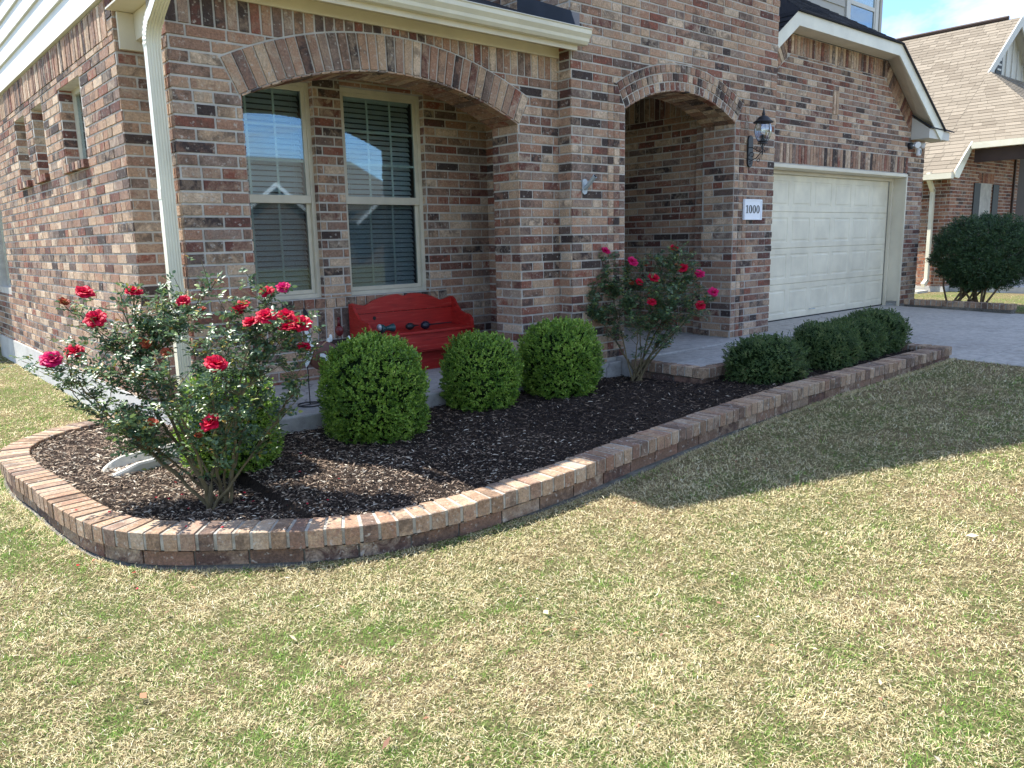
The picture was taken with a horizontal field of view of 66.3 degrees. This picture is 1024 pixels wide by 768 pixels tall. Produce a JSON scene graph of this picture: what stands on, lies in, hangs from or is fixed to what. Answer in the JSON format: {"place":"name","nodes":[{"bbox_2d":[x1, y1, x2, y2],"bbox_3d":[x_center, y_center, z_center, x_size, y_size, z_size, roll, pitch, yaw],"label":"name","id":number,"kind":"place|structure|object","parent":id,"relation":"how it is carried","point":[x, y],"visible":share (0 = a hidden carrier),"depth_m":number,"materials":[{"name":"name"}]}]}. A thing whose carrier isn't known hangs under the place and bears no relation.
{"place":"outdoors","nodes":[
{"label":"outdoors","id":0,"kind":"place"},
{"bbox_2d":[377,323,395,333],"bbox_3d":[-1.081,-0.476,6.699,0.165,0.082,0.080,-10,13,-40],"label":"garden light","id":1,"kind":"object","parent":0,"point":[381,328],"visible":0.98,"depth_m":6.67,"materials":[{"name":"teal plastic"}]},
{"bbox_2d":[405,323,418,329],"bbox_3d":[-0.878,-0.514,6.935,0.150,0.062,0.064,-10,13,-40],"label":"stake light","id":2,"kind":"object","parent":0,"point":[409,326],"visible":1,"depth_m":6.89,"materials":[{"name":"black metal"}]},
{"bbox_2d":[420,321,450,328],"bbox_3d":[-0.671,-0.541,7.044,0.350,0.075,0.075,-10,13,-40],"label":"stake light","id":3,"kind":"object","parent":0,"point":[425,325],"visible":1,"depth_m":6.94,"materials":[{"name":"black plastic"}]},
{"bbox_2d":[0,274,1023,767],"bbox_3d":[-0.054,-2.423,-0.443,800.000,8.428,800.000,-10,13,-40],"label":"ground","id":4,"kind":"structure","parent":0,"point":[170,658],"depth_m":3.02,"materials":[{"name":"green plant"}]},
{"bbox_2d":[30,348,916,521],"bbox_3d":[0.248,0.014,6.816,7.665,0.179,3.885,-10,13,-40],"label":"mulch bed","id":5,"kind":"object","parent":4,"relation":"on","point":[248,481],"visible":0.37,"depth_m":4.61,"materials":[{"name":"brown wood"}]},
{"bbox_2d":[102,443,181,475],"bbox_3d":[-2.207,0.476,4.915,0.270,0.135,0.657,8,14,42],"label":"splash block","id":6,"kind":"object","parent":5,"relation":"on","point":[147,462],"depth_m":4.79,"materials":[{"name":"concrete"}]},
{"bbox_2d":[1,255,326,510],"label":"rose bush","id":7,"kind":"object","parent":5,"relation":"on","point":[146,439],"visible":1,"depth_m":3.99,"materials":[{"name":"green plant"}]},
{"bbox_2d":[75,452,339,588],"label":"fallen petals","id":8,"kind":"object","parent":5,"relation":"on","point":[189,507],"visible":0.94,"depth_m":3.98,"materials":[{"name":"red plant"}]},
{"bbox_2d":[170,369,287,478],"bbox_3d":[-1.648,0.208,4.556,0.608,0.674,0.664,-10,13,-40],"label":"boxwood","id":9,"kind":"object","parent":5,"relation":"on","point":[243,456],"visible":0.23,"depth_m":4.41,"materials":[{"name":"green plant"}]},
{"bbox_2d":[314,327,430,444],"bbox_3d":[-0.909,0.029,5.163,0.731,0.810,0.750,-10,13,-40],"label":"boxwood","id":10,"kind":"object","parent":5,"relation":"on","point":[377,384],"visible":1,"depth_m":4.94,"materials":[{"name":"green plant"}]},
{"bbox_2d":[438,328,523,412],"bbox_3d":[-0.236,-0.083,5.919,0.627,0.694,0.634,-10,13,-40],"label":"boxwood","id":11,"kind":"object","parent":5,"relation":"on","point":[482,372],"visible":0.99,"depth_m":5.74,"materials":[{"name":"green plant"}]},
{"bbox_2d":[515,316,604,399],"bbox_3d":[0.385,-0.205,6.405,0.711,0.723,0.720,-10,13,-40],"label":"boxwood","id":12,"kind":"object","parent":5,"relation":"on","point":[562,359],"visible":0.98,"depth_m":6.20,"materials":[{"name":"green plant"}]},
{"bbox_2d":[578,240,718,382],"bbox_3d":[1.230,-0.655,7.104,1.344,1.276,0.712,-3,10,-9],"label":"rose bush","id":13,"kind":"object","parent":5,"relation":"on","point":[655,298],"visible":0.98,"depth_m":7.08,"materials":[{"name":"green plant"}]},
{"bbox_2d":[631,358,699,382],"bbox_3d":[1.368,0.015,7.115,0.114,0.426,0.725,-10,13,-40],"label":"brick edging","id":14,"kind":"object","parent":5,"relation":"on","point":[661,370],"visible":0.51,"depth_m":7.00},
{"bbox_2d":[690,362,731,383],"bbox_3d":[2.644,-0.110,7.645,2.768,0.426,0.138,-10,13,-40],"label":"brick edging","id":15,"kind":"object","parent":5,"relation":"on","point":[706,373],"visible":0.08,"depth_m":6.77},
{"bbox_2d":[721,331,812,384],"bbox_3d":[2.160,-0.218,6.685,0.741,0.473,0.720,-10,13,-40],"label":"shrub","id":16,"kind":"object","parent":5,"relation":"on","point":[774,358],"visible":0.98,"depth_m":6.50,"materials":[{"name":"green plant"}]},
{"bbox_2d":[790,318,865,370],"bbox_3d":[2.895,-0.355,7.234,0.647,0.495,0.642,-10,13,-40],"label":"shrub","id":17,"kind":"object","parent":5,"relation":"on","point":[833,346],"visible":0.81,"depth_m":7.05,"materials":[{"name":"green plant"}]},
{"bbox_2d":[825,312,889,361],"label":"shrub","id":18,"kind":"object","parent":5,"relation":"on","point":[873,337],"visible":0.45,"depth_m":7.51,"materials":[{"name":"green plant"}]},
{"bbox_2d":[844,305,912,355],"bbox_3d":[3.710,-0.542,8.047,0.703,0.535,0.700,-10,13,-40],"label":"shrub","id":19,"kind":"object","parent":5,"relation":"on","point":[898,330],"visible":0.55,"depth_m":7.85,"materials":[{"name":"green plant"}]},
{"bbox_2d":[0,345,951,569],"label":"brick edging","id":20,"kind":"object","parent":4,"relation":"on","point":[95,529],"visible":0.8,"depth_m":4.02,"materials":[{"name":"brown brick"}]},
{"bbox_2d":[0,0,954,433],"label":"brick house","id":21,"kind":"structure","parent":4,"relation":"on","point":[330,158],"depth_m":7.00,"materials":[{"name":"brick"}]},
{"bbox_2d":[0,209,10,285],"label":"window","id":22,"kind":"structure","parent":21,"relation":"in","point":[1,224],"depth_m":10.54,"materials":[{"name":"paint"}]},
{"bbox_2d":[71,86,87,159],"bbox_3d":[-3.563,-2.190,6.604,0.050,0.630,0.730,-10,13,-40],"label":"window","id":23,"kind":"structure","parent":21,"relation":"in","point":[76,95],"depth_m":6.81,"materials":[{"name":"paint"}]},
{"bbox_2d":[242,82,321,301],"bbox_3d":[-2.007,-1.548,6.326,0.835,1.740,0.150,-10,13,-40],"label":"window","id":24,"kind":"structure","parent":21,"relation":"in","point":[257,200],"depth_m":6.45,"materials":[{"name":"glass"}]},
{"bbox_2d":[297,307,339,406],"bbox_3d":[-1.385,-0.191,5.532,0.323,0.699,0.179,2,11,18],"label":"garden ornament","id":25,"kind":"object","parent":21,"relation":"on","point":[312,362],"visible":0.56,"depth_m":5.52,"materials":[{"name":"grey metal"}]},
{"bbox_2d":[327,317,349,344],"bbox_3d":[-1.388,-0.262,6.325,0.195,0.561,0.069,-1,10,0],"label":"garden ornament","id":26,"kind":"object","parent":21,"relation":"on","point":[339,331],"visible":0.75,"depth_m":6.28,"materials":[{"name":"red metal"}]},
{"bbox_2d":[339,87,425,294],"bbox_3d":[-1.186,-1.692,7.016,0.830,1.740,0.150,-10,13,-40],"label":"window","id":27,"kind":"structure","parent":21,"relation":"in","point":[370,201],"depth_m":7.06,"materials":[{"name":"glass"}]},
{"bbox_2d":[348,293,473,369],"bbox_3d":[-0.869,-0.457,6.983,1.090,0.684,0.355,-10,13,-40],"label":"bench","id":28,"kind":"object","parent":21,"relation":"on","point":[430,341],"visible":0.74,"depth_m":7.04,"materials":[{"name":"red paint"}]},
{"bbox_2d":[582,175,596,193],"bbox_3d":[0.675,-1.731,6.797,0.064,0.162,0.133,-10,13,-40],"label":"flag bracket","id":29,"kind":"object","parent":21,"relation":"attached to","point":[586,185],"visible":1,"depth_m":6.82,"materials":[{"name":"metal"}]},
{"bbox_2d":[742,199,762,219],"bbox_3d":[2.619,-1.898,8.531,0.340,0.220,0.026,-10,13,-40],"label":"house number plaque","id":30,"kind":"object","parent":21,"relation":"attached to","point":[752,209],"visible":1,"depth_m":8.52,"materials":[{"name":"white"}]},
{"bbox_2d":[747,108,773,166],"bbox_3d":[2.591,-2.590,8.215,0.208,0.590,0.295,-10,13,-40],"label":"wall lantern","id":31,"kind":"object","parent":21,"relation":"attached to","point":[763,119],"depth_m":8.22,"materials":[{"name":"black metal"}]},
{"bbox_2d":[768,174,888,321],"bbox_3d":[4.358,-1.986,11.450,4.765,2.034,0.076,-10,13,-40],"label":"garage door","id":32,"kind":"structure","parent":21,"relation":"in","point":[827,245],"depth_m":11.72,"materials":[{"name":"paint"}]},
{"bbox_2d":[844,0,878,30],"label":"window","id":33,"kind":"structure","parent":21,"relation":"in","point":[865,12],"depth_m":12.81,"materials":[{"name":"blue glass"}]},
{"bbox_2d":[908,142,925,155],"bbox_3d":[6.521,-3.779,12.598,0.420,0.214,0.132,-10,13,-40],"label":"security light","id":34,"kind":"object","parent":21,"relation":"attached to","point":[911,145],"visible":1,"depth_m":12.53,"materials":[{"name":"white metal"}]},
{"bbox_2d":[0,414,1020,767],"bbox_3d":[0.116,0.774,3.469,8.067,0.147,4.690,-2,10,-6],"label":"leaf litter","id":35,"kind":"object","parent":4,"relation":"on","point":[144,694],"visible":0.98,"depth_m":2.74,"materials":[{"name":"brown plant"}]},
{"bbox_2d":[644,333,795,366],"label":"walkway","id":36,"kind":"structure","parent":4,"relation":"on","point":[702,357],"depth_m":7.43,"materials":[{"name":"concrete"}]},
{"bbox_2d":[899,343,931,350],"bbox_3d":[3.953,-0.232,8.264,0.174,0.426,0.810,-10,13,-40],"label":"brick edging","id":37,"kind":"object","parent":4,"relation":"on","point":[912,346],"visible":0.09,"depth_m":7.97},
{"bbox_2d":[914,290,927,293],"bbox_3d":[8.967,-2.035,17.407,0.550,0.080,0.300,-10,13,-40],"label":"splash block","id":38,"kind":"object","parent":4,"relation":"on","point":[920,291],"depth_m":17.30,"materials":[{"name":"concrete"}]},
{"bbox_2d":[896,15,1023,293],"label":"brick house","id":39,"kind":"structure","parent":4,"relation":"on","point":[972,75],"depth_m":18.18,"materials":[{"name":"brick"},{"name":"tan shingle"},{"name":"painted wood"}]},
{"bbox_2d":[904,298,1016,313],"bbox_3d":[7.036,-1.097,12.390,0.190,0.434,1.624,-9,13,-36],"label":"brick edging","id":40,"kind":"object","parent":4,"relation":"on","point":[1006,308],"visible":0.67,"depth_m":12.23,"materials":[{"name":"brown brick"}]},
{"bbox_2d":[924,210,1023,302],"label":"round shrub","id":41,"kind":"object","parent":4,"relation":"on","point":[990,268],"visible":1,"depth_m":12.43,"materials":[{"name":"green plant"}]},
{"bbox_2d":[767,305,1023,366],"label":"driveway","id":42,"kind":"structure","parent":0,"point":[989,337],"depth_m":9.98,"materials":[{"name":"concrete"}]},
{"bbox_2d":[881,293,1023,312],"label":"neighbour lawn","id":43,"kind":"structure","parent":0,"point":[984,300],"depth_m":15.45,"materials":[{"name":"green plant"}]},
{"bbox_2d":[881,0,1023,38],"label":"sky","id":44,"kind":"structure","parent":0,"point":[900,18],"materials":[{"name":"blue"}]}
]}

